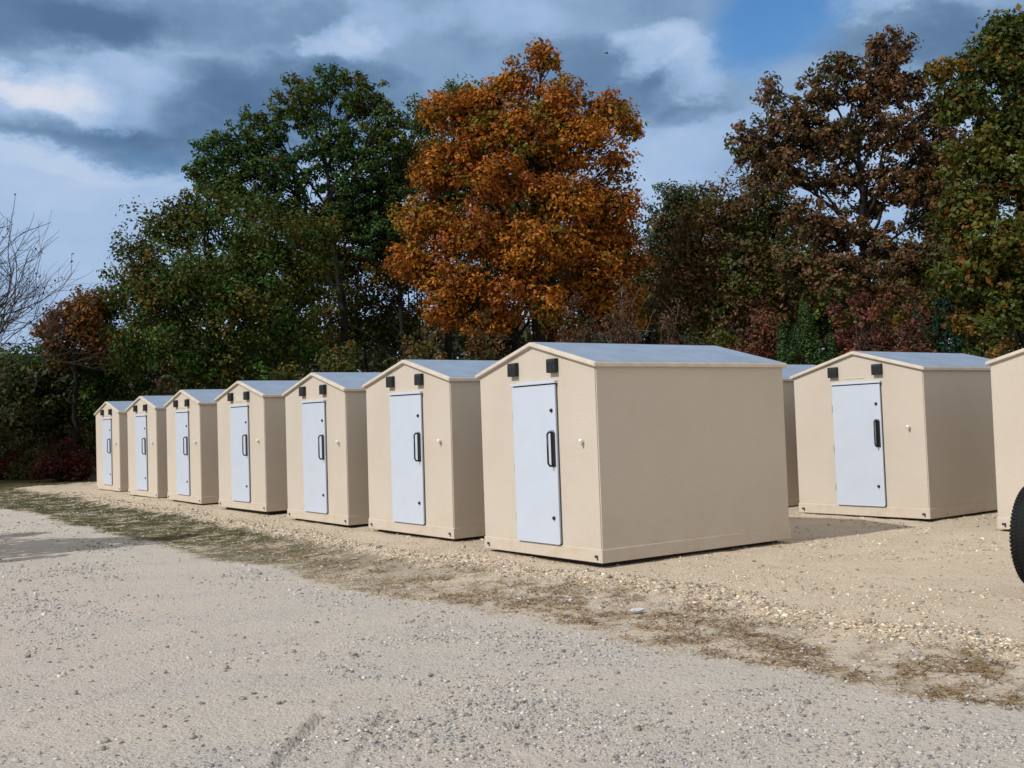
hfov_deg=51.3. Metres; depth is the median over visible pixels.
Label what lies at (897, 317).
oak tree
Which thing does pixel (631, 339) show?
bare bush
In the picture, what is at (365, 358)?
young tree
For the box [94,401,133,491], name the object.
storage shed
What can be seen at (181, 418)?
door
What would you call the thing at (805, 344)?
cedar tree
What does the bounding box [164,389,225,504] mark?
storage shed
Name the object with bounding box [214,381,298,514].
storage shed
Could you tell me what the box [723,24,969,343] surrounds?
oak tree
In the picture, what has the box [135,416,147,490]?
door
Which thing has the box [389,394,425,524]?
door
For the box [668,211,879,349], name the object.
oak tree
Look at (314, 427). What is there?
door
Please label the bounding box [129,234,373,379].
oak tree
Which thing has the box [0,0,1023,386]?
sky
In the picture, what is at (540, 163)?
maple tree
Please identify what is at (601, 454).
storage shed
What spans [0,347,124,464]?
oak tree
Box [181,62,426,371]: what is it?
oak tree
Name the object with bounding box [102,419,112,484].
door
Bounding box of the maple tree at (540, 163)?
[382,37,657,353]
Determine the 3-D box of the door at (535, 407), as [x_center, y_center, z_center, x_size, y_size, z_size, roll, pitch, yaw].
[0.243,0.917,12.229,0.121,1.813,0.863,0,-3,-35]
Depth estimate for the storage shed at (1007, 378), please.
13.49 m
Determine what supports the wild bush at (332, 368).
on the ground at (114, 673)
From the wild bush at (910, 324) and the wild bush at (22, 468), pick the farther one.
the wild bush at (22, 468)
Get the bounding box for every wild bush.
[1,440,58,479]
[252,360,305,380]
[301,340,378,371]
[387,332,447,367]
[456,309,506,360]
[703,308,744,349]
[727,297,799,361]
[823,291,907,355]
[891,296,937,352]
[957,310,1019,358]
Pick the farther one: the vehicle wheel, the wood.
the wood
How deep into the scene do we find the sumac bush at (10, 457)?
40.80 m
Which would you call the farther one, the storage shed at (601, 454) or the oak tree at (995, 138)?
the oak tree at (995, 138)
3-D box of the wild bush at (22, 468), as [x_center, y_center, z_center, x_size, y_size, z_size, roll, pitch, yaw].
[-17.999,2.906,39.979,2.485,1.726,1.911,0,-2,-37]
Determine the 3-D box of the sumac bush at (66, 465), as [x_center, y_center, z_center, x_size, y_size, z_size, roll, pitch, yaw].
[-15.921,2.707,37.350,2.515,1.673,1.900,-1,-2,-16]
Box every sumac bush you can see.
[0,429,36,479]
[22,437,95,483]
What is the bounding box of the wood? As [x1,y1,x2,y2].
[0,249,1022,459]
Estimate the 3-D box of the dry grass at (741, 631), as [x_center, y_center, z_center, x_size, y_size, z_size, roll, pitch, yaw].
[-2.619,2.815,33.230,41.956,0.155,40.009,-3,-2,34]
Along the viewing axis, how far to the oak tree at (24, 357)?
51.55 m
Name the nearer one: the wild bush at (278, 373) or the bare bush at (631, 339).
the bare bush at (631, 339)
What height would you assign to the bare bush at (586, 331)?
4.871 m
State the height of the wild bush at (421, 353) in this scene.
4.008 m
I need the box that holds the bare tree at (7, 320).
[0,194,123,426]
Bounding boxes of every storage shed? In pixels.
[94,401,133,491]
[125,395,173,497]
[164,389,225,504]
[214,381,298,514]
[282,372,381,527]
[362,359,497,540]
[475,342,790,566]
[782,365,816,505]
[790,351,997,520]
[985,348,1023,529]
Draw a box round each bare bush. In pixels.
[550,289,605,342]
[594,271,653,343]
[644,294,704,344]
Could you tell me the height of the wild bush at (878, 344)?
4.775 m
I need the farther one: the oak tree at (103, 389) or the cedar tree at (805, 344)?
the oak tree at (103, 389)
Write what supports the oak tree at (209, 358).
on the ground at (114, 673)
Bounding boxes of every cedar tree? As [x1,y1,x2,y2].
[775,299,838,364]
[905,294,982,356]
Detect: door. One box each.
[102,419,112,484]
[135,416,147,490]
[175,412,190,495]
[230,406,250,501]
[302,402,328,513]
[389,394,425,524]
[512,383,562,544]
[832,383,886,506]
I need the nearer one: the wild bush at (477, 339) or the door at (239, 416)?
the door at (239, 416)
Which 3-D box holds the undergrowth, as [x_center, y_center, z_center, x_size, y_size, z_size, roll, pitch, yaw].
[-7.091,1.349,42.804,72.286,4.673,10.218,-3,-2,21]
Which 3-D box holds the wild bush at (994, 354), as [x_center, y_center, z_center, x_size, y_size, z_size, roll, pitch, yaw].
[11.136,0.184,25.056,2.477,3.930,2.106,-2,-2,16]
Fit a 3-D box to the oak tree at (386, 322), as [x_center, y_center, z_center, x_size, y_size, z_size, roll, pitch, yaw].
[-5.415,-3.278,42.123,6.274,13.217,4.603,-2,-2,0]
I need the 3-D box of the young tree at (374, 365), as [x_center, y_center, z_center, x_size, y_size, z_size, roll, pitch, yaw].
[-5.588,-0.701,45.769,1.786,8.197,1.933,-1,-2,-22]
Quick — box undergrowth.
[0,368,309,473]
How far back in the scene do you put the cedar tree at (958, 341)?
28.95 m
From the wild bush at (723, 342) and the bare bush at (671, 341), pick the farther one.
the wild bush at (723, 342)
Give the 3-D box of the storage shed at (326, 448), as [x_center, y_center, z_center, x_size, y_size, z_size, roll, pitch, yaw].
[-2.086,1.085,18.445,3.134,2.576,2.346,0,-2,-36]
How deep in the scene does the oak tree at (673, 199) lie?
39.87 m
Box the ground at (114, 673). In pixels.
[0,455,1023,767]
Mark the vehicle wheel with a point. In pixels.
(1016, 534)
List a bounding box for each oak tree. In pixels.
[0,338,56,449]
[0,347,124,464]
[28,284,125,450]
[69,284,159,427]
[96,180,352,389]
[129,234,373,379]
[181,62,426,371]
[294,130,445,361]
[401,72,564,359]
[458,194,660,352]
[627,178,757,344]
[638,162,829,344]
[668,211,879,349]
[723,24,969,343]
[873,162,1022,350]
[919,3,1023,348]
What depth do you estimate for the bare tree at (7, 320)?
35.44 m
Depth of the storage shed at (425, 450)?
14.70 m
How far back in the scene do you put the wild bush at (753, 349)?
27.97 m
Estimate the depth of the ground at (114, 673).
7.74 m
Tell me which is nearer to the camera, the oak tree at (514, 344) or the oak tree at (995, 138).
the oak tree at (995, 138)
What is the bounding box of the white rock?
[630,608,644,611]
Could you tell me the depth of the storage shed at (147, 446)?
25.81 m
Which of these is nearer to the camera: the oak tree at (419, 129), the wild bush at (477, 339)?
the wild bush at (477, 339)
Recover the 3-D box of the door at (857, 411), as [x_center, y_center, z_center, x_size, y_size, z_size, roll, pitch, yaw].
[5.123,0.909,15.847,0.121,1.813,0.863,0,-3,-37]
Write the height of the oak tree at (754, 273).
10.327 m
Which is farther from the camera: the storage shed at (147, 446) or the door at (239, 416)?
the storage shed at (147, 446)
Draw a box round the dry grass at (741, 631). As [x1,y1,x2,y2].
[0,474,1023,708]
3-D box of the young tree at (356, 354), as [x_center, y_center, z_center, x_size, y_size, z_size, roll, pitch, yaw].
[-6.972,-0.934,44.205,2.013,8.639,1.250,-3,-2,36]
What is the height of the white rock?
0.036 m
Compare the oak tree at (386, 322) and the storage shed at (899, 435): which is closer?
the storage shed at (899, 435)
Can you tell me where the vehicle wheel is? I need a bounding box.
[1009,486,1023,582]
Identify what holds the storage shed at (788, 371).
on the ground at (114, 673)
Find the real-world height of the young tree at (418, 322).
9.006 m
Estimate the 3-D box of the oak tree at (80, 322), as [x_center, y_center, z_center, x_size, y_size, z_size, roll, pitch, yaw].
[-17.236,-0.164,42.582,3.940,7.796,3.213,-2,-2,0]
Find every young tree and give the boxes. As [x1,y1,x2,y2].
[332,300,376,371]
[349,276,368,369]
[368,289,383,371]
[416,290,429,358]
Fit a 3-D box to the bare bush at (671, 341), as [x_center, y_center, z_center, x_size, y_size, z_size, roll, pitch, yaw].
[3.904,0.104,25.964,2.037,4.589,1.745,-2,-2,0]

